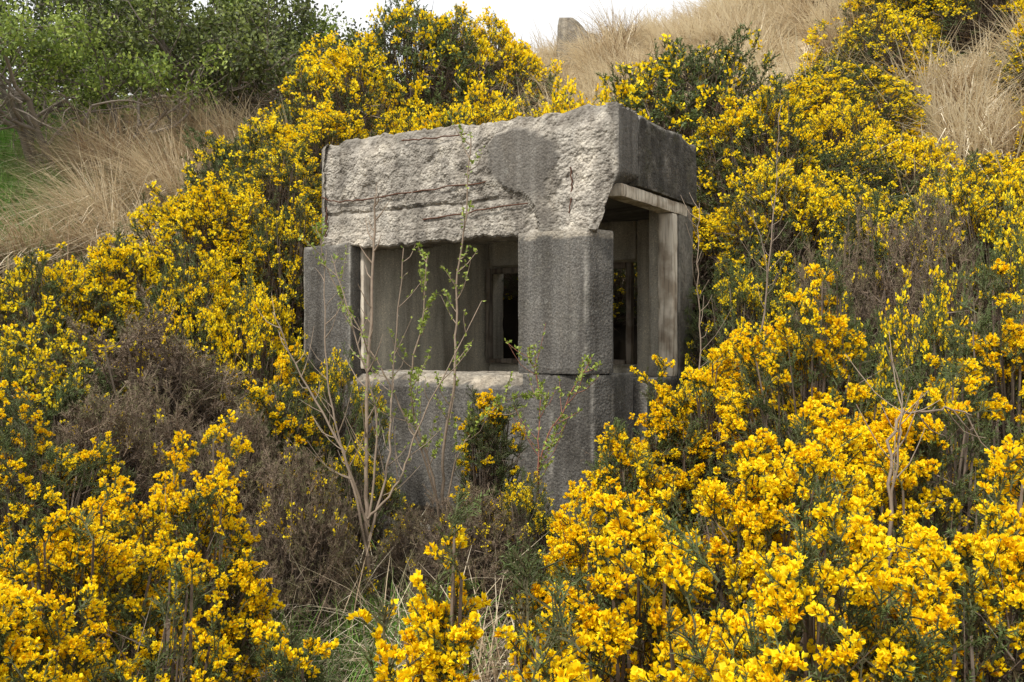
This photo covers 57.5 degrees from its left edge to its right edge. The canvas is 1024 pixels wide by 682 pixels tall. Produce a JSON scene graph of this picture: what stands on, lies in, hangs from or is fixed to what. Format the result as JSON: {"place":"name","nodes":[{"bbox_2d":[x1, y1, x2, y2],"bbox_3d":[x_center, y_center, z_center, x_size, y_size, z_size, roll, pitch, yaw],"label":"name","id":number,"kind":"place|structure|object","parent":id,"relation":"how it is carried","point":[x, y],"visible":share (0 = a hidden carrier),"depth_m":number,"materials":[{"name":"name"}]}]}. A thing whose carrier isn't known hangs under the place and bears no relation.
{"place":"outdoors","nodes":[
{"label":"outdoors","id":0,"kind":"place"},
{"bbox_2d":[0,0,707,99],"label":"sky","id":1,"kind":"structure","parent":0,"point":[519,14],"materials":[{"name":"white"}]},
{"bbox_2d":[0,17,1023,681],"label":"ground","id":2,"kind":"structure","parent":0,"point":[510,321],"depth_m":9.25,"materials":[{"name":"soil"}]},
{"bbox_2d":[0,575,115,681],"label":"gorse bush","id":3,"kind":"object","parent":2,"relation":"on","point":[30,651],"visible":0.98,"depth_m":2.32,"materials":[{"name":"yellow plant"}]},
{"bbox_2d":[0,239,136,419],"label":"gorse bush","id":4,"kind":"object","parent":2,"relation":"on","point":[37,287],"visible":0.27,"depth_m":6.61,"materials":[{"name":"yellow plant"}]},
{"bbox_2d":[0,380,140,628],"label":"gorse bush","id":5,"kind":"object","parent":2,"relation":"on","point":[53,473],"visible":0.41,"depth_m":4.33,"materials":[{"name":"yellow plant"}]},
{"bbox_2d":[0,297,141,547],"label":"gorse bush","id":6,"kind":"object","parent":2,"relation":"on","point":[57,383],"visible":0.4,"depth_m":5.47,"materials":[{"name":"yellow plant"}]},
{"bbox_2d":[0,356,196,563],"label":"gorse bush","id":7,"kind":"object","parent":2,"relation":"on","point":[143,450],"visible":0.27,"depth_m":4.71,"materials":[{"name":"brown plant"}]},
{"bbox_2d":[0,465,203,681],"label":"gorse bush","id":8,"kind":"object","parent":2,"relation":"on","point":[76,548],"visible":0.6,"depth_m":2.84,"materials":[{"name":"yellow plant"}]},
{"bbox_2d":[0,0,203,114],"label":"hawthorn tree","id":9,"kind":"object","parent":2,"relation":"on","point":[41,5],"visible":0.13,"depth_m":18.66,"materials":[{"name":"green plant"}]},
{"bbox_2d":[34,221,197,401],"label":"gorse bush","id":10,"kind":"object","parent":2,"relation":"on","point":[126,256],"visible":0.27,"depth_m":6.99,"materials":[{"name":"yellow plant"}]},
{"bbox_2d":[0,0,235,178],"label":"hawthorn tree","id":11,"kind":"object","parent":2,"relation":"on","point":[19,96],"visible":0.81,"depth_m":14.32,"materials":[{"name":"green plant"}]},
{"bbox_2d":[0,96,271,306],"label":"green grass","id":12,"kind":"structure","parent":2,"relation":"on","point":[5,134],"depth_m":13.04,"materials":[{"name":"green plant"}]},
{"bbox_2d":[15,283,276,530],"bbox_3d":[-2.244,0.499,5.911,1.941,1.693,1.965,0,0,-2],"label":"gorse bush","id":13,"kind":"object","parent":2,"relation":"on","point":[202,384],"visible":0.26,"depth_m":5.65,"materials":[{"name":"brown plant"}]},
{"bbox_2d":[62,533,257,681],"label":"gorse bush","id":14,"kind":"object","parent":2,"relation":"on","point":[149,663],"visible":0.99,"depth_m":2.54,"materials":[{"name":"yellow plant"}]},
{"bbox_2d":[20,0,344,107],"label":"hawthorn tree","id":15,"kind":"object","parent":2,"relation":"on","point":[321,33],"visible":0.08,"depth_m":21.30,"materials":[{"name":"green plant"}]},
{"bbox_2d":[0,73,379,413],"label":"dry grass","id":16,"kind":"structure","parent":2,"relation":"on","point":[124,161],"depth_m":11.77,"materials":[{"name":"beige plant"}]},
{"bbox_2d":[111,233,269,413],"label":"gorse bush","id":17,"kind":"object","parent":2,"relation":"on","point":[216,284],"visible":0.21,"depth_m":6.99,"materials":[{"name":"yellow plant"}]},
{"bbox_2d":[61,409,325,681],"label":"gorse bush","id":18,"kind":"object","parent":2,"relation":"on","point":[237,566],"visible":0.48,"depth_m":3.34,"materials":[{"name":"yellow plant"}]},
{"bbox_2d":[124,171,292,314],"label":"gorse bush","id":19,"kind":"object","parent":2,"relation":"on","point":[198,224],"visible":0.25,"depth_m":7.86,"materials":[{"name":"yellow plant"}]},
{"bbox_2d":[38,0,401,133],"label":"hawthorn tree","id":20,"kind":"object","parent":2,"relation":"on","point":[257,76],"visible":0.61,"depth_m":15.56,"materials":[{"name":"green plant"}]},
{"bbox_2d":[131,376,319,608],"bbox_3d":[-1.494,0.926,4.892,1.138,1.504,1.124,0,0,-10],"label":"gorse bush","id":21,"kind":"object","parent":2,"relation":"on","point":[247,496],"visible":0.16,"depth_m":4.82,"materials":[{"name":"brown plant"}]},
{"bbox_2d":[181,265,317,450],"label":"gorse bush","id":22,"kind":"object","parent":2,"relation":"on","point":[255,328],"visible":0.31,"depth_m":6.70,"materials":[{"name":"yellow plant"}]},
{"bbox_2d":[219,139,321,229],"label":"gorse bush","id":23,"kind":"object","parent":2,"relation":"on","point":[259,177],"visible":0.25,"depth_m":9.51,"materials":[{"name":"yellow plant"}]},
{"bbox_2d":[224,193,321,352],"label":"gorse bush","id":24,"kind":"object","parent":2,"relation":"on","point":[267,243],"visible":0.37,"depth_m":7.75,"materials":[{"name":"yellow plant"}]},
{"bbox_2d":[210,341,355,555],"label":"gorse bush","id":25,"kind":"object","parent":2,"relation":"on","point":[281,424],"visible":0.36,"depth_m":5.55,"materials":[{"name":"yellow plant"}]},
{"bbox_2d":[180,0,388,99],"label":"hawthorn tree","id":26,"kind":"object","parent":2,"relation":"on","point":[302,9],"visible":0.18,"depth_m":21.12,"materials":[{"name":"green plant"}]},
{"bbox_2d":[229,98,370,214],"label":"gorse bush","id":27,"kind":"object","parent":2,"relation":"on","point":[334,123],"visible":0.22,"depth_m":10.52,"materials":[{"name":"yellow plant"}]},
{"bbox_2d":[249,605,357,681],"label":"gorse bush","id":28,"kind":"object","parent":2,"relation":"on","point":[283,668],"visible":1,"depth_m":2.60,"materials":[{"name":"yellow plant"}]},
{"bbox_2d":[230,439,392,675],"bbox_3d":[-1.014,1.092,4.502,0.881,1.265,0.875,0,0,-9],"label":"gorse bush","id":29,"kind":"object","parent":2,"relation":"on","point":[314,523],"visible":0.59,"depth_m":4.39,"materials":[{"name":"brown plant"}]},
{"bbox_2d":[119,540,512,681],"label":"foreground green grass","id":30,"kind":"structure","parent":2,"relation":"on","point":[353,673],"depth_m":4.11,"materials":[{"name":"green plant"}]},
{"bbox_2d":[253,30,408,136],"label":"gorse bush","id":31,"kind":"object","parent":2,"relation":"on","point":[315,80],"visible":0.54,"depth_m":14.59,"materials":[{"name":"yellow plant"}]},
{"bbox_2d":[290,342,394,505],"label":"gorse bush","id":32,"kind":"object","parent":2,"relation":"on","point":[355,420],"visible":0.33,"depth_m":6.03,"materials":[{"name":"yellow plant"}]},
{"bbox_2d":[309,427,405,577],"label":"gorse bush","id":33,"kind":"object","parent":2,"relation":"on","point":[344,485],"visible":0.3,"depth_m":5.41,"materials":[{"name":"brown plant"}]},
{"bbox_2d":[255,187,486,586],"bbox_3d":[-0.727,0.173,4.868,1.182,2.091,0.622,0,0,0],"label":"bare sapling","id":34,"kind":"object","parent":2,"relation":"on","point":[367,515],"visible":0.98,"depth_m":4.76,"materials":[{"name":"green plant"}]},
{"bbox_2d":[207,484,549,681],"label":"foreground dry grass","id":35,"kind":"structure","parent":2,"relation":"on","point":[499,656],"depth_m":4.07,"materials":[{"name":"beige plant"}]},
{"bbox_2d":[346,596,425,681],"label":"gorse bush","id":36,"kind":"object","parent":2,"relation":"on","point":[386,672],"visible":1,"depth_m":1.61,"materials":[{"name":"yellow plant"}]},
{"bbox_2d":[374,513,430,562],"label":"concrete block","id":37,"kind":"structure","parent":2,"relation":"on","point":[394,521],"depth_m":5.49,"materials":[{"name":"grey concrete"}]},
{"bbox_2d":[358,499,459,620],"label":"gorse bush","id":38,"kind":"object","parent":2,"relation":"on","point":[405,529],"visible":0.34,"depth_m":4.91,"materials":[{"name":"brown plant"}]},
{"bbox_2d":[298,111,546,528],"bbox_3d":[-0.493,-0.094,5.078,1.315,2.384,0.444,0,0,-9],"label":"leafy sapling","id":39,"kind":"object","parent":2,"relation":"on","point":[419,371],"visible":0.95,"depth_m":5.09,"materials":[{"name":"green plant"}]},
{"bbox_2d":[344,0,507,132],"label":"gorse bush","id":40,"kind":"object","parent":2,"relation":"on","point":[431,35],"visible":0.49,"depth_m":16.78,"materials":[{"name":"yellow plant"}]},
{"bbox_2d":[342,484,509,681],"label":"gorse bush","id":41,"kind":"object","parent":2,"relation":"on","point":[445,637],"visible":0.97,"depth_m":2.09,"materials":[{"name":"yellow plant"}]},
{"bbox_2d":[397,79,521,132],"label":"gorse bush","id":42,"kind":"object","parent":2,"relation":"on","point":[444,120],"visible":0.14,"depth_m":11.18,"materials":[{"name":"yellow plant"}]},
{"bbox_2d":[400,480,535,649],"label":"gorse bush","id":43,"kind":"object","parent":2,"relation":"on","point":[488,540],"visible":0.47,"depth_m":4.62,"materials":[{"name":"brown plant"}]},
{"bbox_2d":[431,385,550,563],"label":"gorse bush","id":44,"kind":"object","parent":2,"relation":"on","point":[486,447],"visible":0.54,"depth_m":5.15,"materials":[{"name":"green plant"}]},
{"bbox_2d":[304,102,696,521],"bbox_3d":[0.108,0.071,7.564,2.697,3.261,2.287,0,0,31],"label":"concrete bunker","id":45,"kind":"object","parent":2,"relation":"on","point":[570,212],"visible":0.7,"depth_m":6.67,"materials":[{"name":"concrete"}]},
{"bbox_2d":[486,269,492,362],"bbox_3d":[-0.208,-0.234,8.663,0.051,0.872,0.071,0,0,31],"label":"window frame","id":46,"kind":"structure","parent":45,"relation":"in","point":[489,277],"depth_m":8.63,"materials":[{"name":"grey concrete"}]},
{"bbox_2d":[491,262,625,273],"bbox_3d":[0.397,-0.645,8.301,1.358,0.055,0.066,0,0,31],"label":"window frame","id":47,"kind":"structure","parent":45,"relation":"in","point":[618,265],"depth_m":8.51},
{"bbox_2d":[490,358,626,364],"bbox_3d":[0.393,0.180,8.294,1.359,0.045,0.081,0,0,31],"label":"window frame","id":48,"kind":"structure","parent":45,"relation":"in","point":[492,360],"depth_m":8.50,"materials":[{"name":"grey concrete"}]},
{"bbox_2d":[626,262,633,364],"bbox_3d":[1.002,-0.234,7.934,0.056,0.872,0.071,0,0,31],"label":"window frame","id":49,"kind":"structure","parent":45,"relation":"in","point":[629,265],"depth_m":7.91,"materials":[{"name":"grey concrete"}]},
{"bbox_2d":[438,3,569,118],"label":"gorse bush","id":50,"kind":"object","parent":2,"relation":"on","point":[512,54],"visible":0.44,"depth_m":18.00,"materials":[{"name":"yellow plant"}]},
{"bbox_2d":[434,535,585,681],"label":"gorse bush","id":51,"kind":"object","parent":2,"relation":"on","point":[526,617],"visible":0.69,"depth_m":1.78,"materials":[{"name":"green plant"}]},
{"bbox_2d":[12,0,1023,391],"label":"gorse thicket","id":52,"kind":"object","parent":2,"relation":"on","point":[846,178],"visible":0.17,"depth_m":10.50,"materials":[{"name":"yellow plant"}]},
{"bbox_2d":[479,468,575,603],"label":"gorse bush","id":53,"kind":"object","parent":2,"relation":"on","point":[535,516],"visible":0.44,"depth_m":4.83,"materials":[{"name":"green plant"}]},
{"bbox_2d":[501,574,602,681],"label":"gorse bush","id":54,"kind":"object","parent":2,"relation":"on","point":[542,664],"visible":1,"depth_m":1.53,"materials":[{"name":"yellow plant"}]},
{"bbox_2d":[504,323,601,505],"bbox_3d":[0.227,0.447,5.044,0.520,1.096,0.265,0,0,30],"label":"leafy sapling","id":55,"kind":"object","parent":2,"relation":"on","point":[562,415],"visible":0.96,"depth_m":5.01,"materials":[{"name":"green plant"}]},
{"bbox_2d":[483,477,636,672],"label":"gorse bush","id":56,"kind":"object","parent":2,"relation":"on","point":[565,546],"visible":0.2,"depth_m":3.55,"materials":[{"name":"yellow plant"}]},
{"bbox_2d":[556,17,597,67],"bbox_3d":[1.743,-7.188,25.001,1.120,2.754,0.622,0,0,0],"label":"concrete stump","id":57,"kind":"object","parent":2,"relation":"on","point":[563,22],"visible":0.21,"depth_m":24.70,"materials":[{"name":"grey concrete"}]},
{"bbox_2d":[540,75,619,116],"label":"gorse bush","id":58,"kind":"object","parent":2,"relation":"on","point":[563,107],"visible":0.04,"depth_m":10.50,"materials":[{"name":"yellow plant"}]},
{"bbox_2d":[559,417,683,609],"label":"gorse bush","id":59,"kind":"object","parent":2,"relation":"on","point":[632,469],"visible":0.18,"depth_m":4.22,"materials":[{"name":"yellow plant"}]},
{"bbox_2d":[499,479,750,681],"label":"gorse bush","id":60,"kind":"object","parent":2,"relation":"on","point":[610,631],"visible":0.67,"depth_m":2.21,"materials":[{"name":"yellow plant"}]},
{"bbox_2d":[613,262,637,330],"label":"gorse bush","id":61,"kind":"object","parent":2,"relation":"on","point":[619,297],"visible":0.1,"depth_m":8.71,"materials":[{"name":"green plant"}]},
{"bbox_2d":[609,353,727,623],"bbox_3d":[0.757,0.860,4.697,0.876,1.612,0.840,0,0,45],"label":"gorse bush","id":62,"kind":"object","parent":2,"relation":"on","point":[654,424],"visible":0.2,"depth_m":4.57,"materials":[{"name":"yellow plant"}]},
{"bbox_2d":[594,22,787,211],"bbox_3d":[2.068,-2.560,11.594,2.927,2.652,3.000,0,0,-34],"label":"gorse bush","id":63,"kind":"object","parent":2,"relation":"on","point":[653,108],"visible":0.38,"depth_m":11.03,"materials":[{"name":"yellow plant"}]},
{"bbox_2d":[681,193,732,389],"bbox_3d":[1.040,-0.218,5.327,0.232,1.333,0.389,0,0,-27],"label":"bare sapling","id":64,"kind":"object","parent":2,"relation":"on","point":[697,283],"visible":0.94,"depth_m":5.30,"materials":[{"name":"brown plant"}]},
{"bbox_2d":[406,0,1023,213],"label":"hilltop grass","id":65,"kind":"structure","parent":2,"relation":"on","point":[780,21],"depth_m":16.69,"materials":[{"name":"beige plant"}]},
{"bbox_2d":[648,322,785,639],"bbox_3d":[1.007,0.804,4.705,1.099,1.806,1.177,0,0,0],"label":"gorse bush","id":66,"kind":"object","parent":2,"relation":"on","point":[710,380],"visible":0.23,"depth_m":4.57,"materials":[{"name":"yellow plant"}]},
{"bbox_2d":[628,513,817,681],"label":"gorse bush","id":67,"kind":"object","parent":2,"relation":"on","point":[681,576],"visible":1,"depth_m":1.61,"materials":[{"name":"yellow plant"}]},
{"bbox_2d":[675,310,801,512],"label":"gorse bush","id":68,"kind":"object","parent":2,"relation":"on","point":[739,325],"visible":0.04,"depth_m":5.62,"materials":[{"name":"yellow plant"}]},
{"bbox_2d":[681,241,799,417],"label":"gorse bush","id":69,"kind":"object","parent":2,"relation":"on","point":[750,308],"visible":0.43,"depth_m":6.87,"materials":[{"name":"yellow plant"}]},
{"bbox_2d":[689,74,836,250],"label":"gorse bush","id":70,"kind":"object","parent":2,"relation":"on","point":[754,121],"visible":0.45,"depth_m":9.85,"materials":[{"name":"yellow plant"}]},
{"bbox_2d":[740,105,799,353],"bbox_3d":[1.602,-0.717,5.851,0.339,1.590,0.337,0,0,0],"label":"bare sapling","id":71,"kind":"object","parent":2,"relation":"on","point":[767,271],"visible":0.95,"depth_m":5.83,"materials":[{"name":"brown plant"}]},
{"bbox_2d":[570,398,979,681],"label":"gorse bush","id":72,"kind":"object","parent":2,"relation":"on","point":[756,522],"visible":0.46,"depth_m":2.60,"materials":[{"name":"yellow plant"}]},
{"bbox_2d":[700,152,872,322],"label":"gorse bush","id":73,"kind":"object","parent":2,"relation":"on","point":[816,204],"visible":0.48,"depth_m":8.38,"materials":[{"name":"yellow plant"}]},
{"bbox_2d":[702,257,917,618],"bbox_3d":[1.355,0.713,4.188,1.197,2.183,1.225,0,0,0],"label":"gorse bush","id":74,"kind":"object","parent":2,"relation":"on","point":[807,359],"visible":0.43,"depth_m":4.11,"materials":[{"name":"yellow plant"}]},
{"bbox_2d":[786,195,903,392],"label":"gorse bush","id":75,"kind":"object","parent":2,"relation":"on","point":[804,276],"visible":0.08,"depth_m":6.48,"materials":[{"name":"green plant"}]},
{"bbox_2d":[700,468,1000,681],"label":"gorse bush","id":76,"kind":"object","parent":2,"relation":"on","point":[790,592],"visible":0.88,"depth_m":1.92,"materials":[{"name":"yellow plant"}]},
{"bbox_2d":[769,65,931,150],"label":"gorse bush","id":77,"kind":"object","parent":2,"relation":"on","point":[895,106],"visible":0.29,"depth_m":11.42,"materials":[{"name":"yellow plant"}]},
{"bbox_2d":[782,289,920,447],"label":"gorse bush","id":78,"kind":"object","parent":2,"relation":"on","point":[874,357],"visible":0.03,"depth_m":5.47,"materials":[{"name":"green plant"}]},
{"bbox_2d":[785,187,960,315],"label":"gorse bush","id":79,"kind":"object","parent":2,"relation":"on","point":[877,237],"visible":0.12,"depth_m":7.28,"materials":[{"name":"yellow plant"}]},
{"bbox_2d":[796,302,1023,681],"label":"gorse bush","id":80,"kind":"object","parent":2,"relation":"on","point":[922,503],"visible":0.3,"depth_m":3.21,"materials":[{"name":"yellow plant"}]},
{"bbox_2d":[797,417,1023,681],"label":"gorse bush","id":81,"kind":"object","parent":2,"relation":"on","point":[997,557],"visible":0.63,"depth_m":2.06,"materials":[{"name":"yellow plant"}]},
{"bbox_2d":[845,332,994,567],"bbox_3d":[1.191,0.307,2.782,0.523,0.677,0.304,0,0,-37],"label":"bare sapling","id":82,"kind":"object","parent":2,"relation":"on","point":[891,471],"visible":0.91,"depth_m":2.65,"materials":[{"name":"brown plant"}]},
{"bbox_2d":[844,182,1016,437],"bbox_3d":[2.771,0.153,6.305,1.469,2.438,1.458,0,0,-34],"label":"gorse bush","id":83,"kind":"object","parent":2,"relation":"on","point":[916,296],"visible":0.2,"depth_m":6.20,"materials":[{"name":"brown plant"}]},
{"bbox_2d":[856,257,1022,524],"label":"gorse bush","id":84,"kind":"object","parent":2,"relation":"on","point":[920,370],"visible":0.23,"depth_m":4.97,"materials":[{"name":"yellow plant"}]},
{"bbox_2d":[888,152,1023,315],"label":"gorse bush","id":85,"kind":"object","parent":2,"relation":"on","point":[983,213],"visible":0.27,"depth_m":7.57,"materials":[{"name":"yellow plant"}]},
{"bbox_2d":[903,0,1021,20],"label":"gorse bush","id":86,"kind":"object","parent":2,"relation":"on","point":[962,5],"visible":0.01,"depth_m":16.36,"materials":[{"name":"yellow plant"}]},
{"bbox_2d":[922,258,1023,681],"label":"gorse bush","id":87,"kind":"object","parent":2,"relation":"on","point":[1004,344],"visible":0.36,"depth_m":4.14,"materials":[{"name":"yellow plant"}]},
{"bbox_2d":[958,187,1023,438],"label":"gorse bush","id":88,"kind":"object","parent":2,"relation":"on","point":[1015,271],"visible":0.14,"depth_m":6.21,"materials":[{"name":"yellow plant"}]}
]}

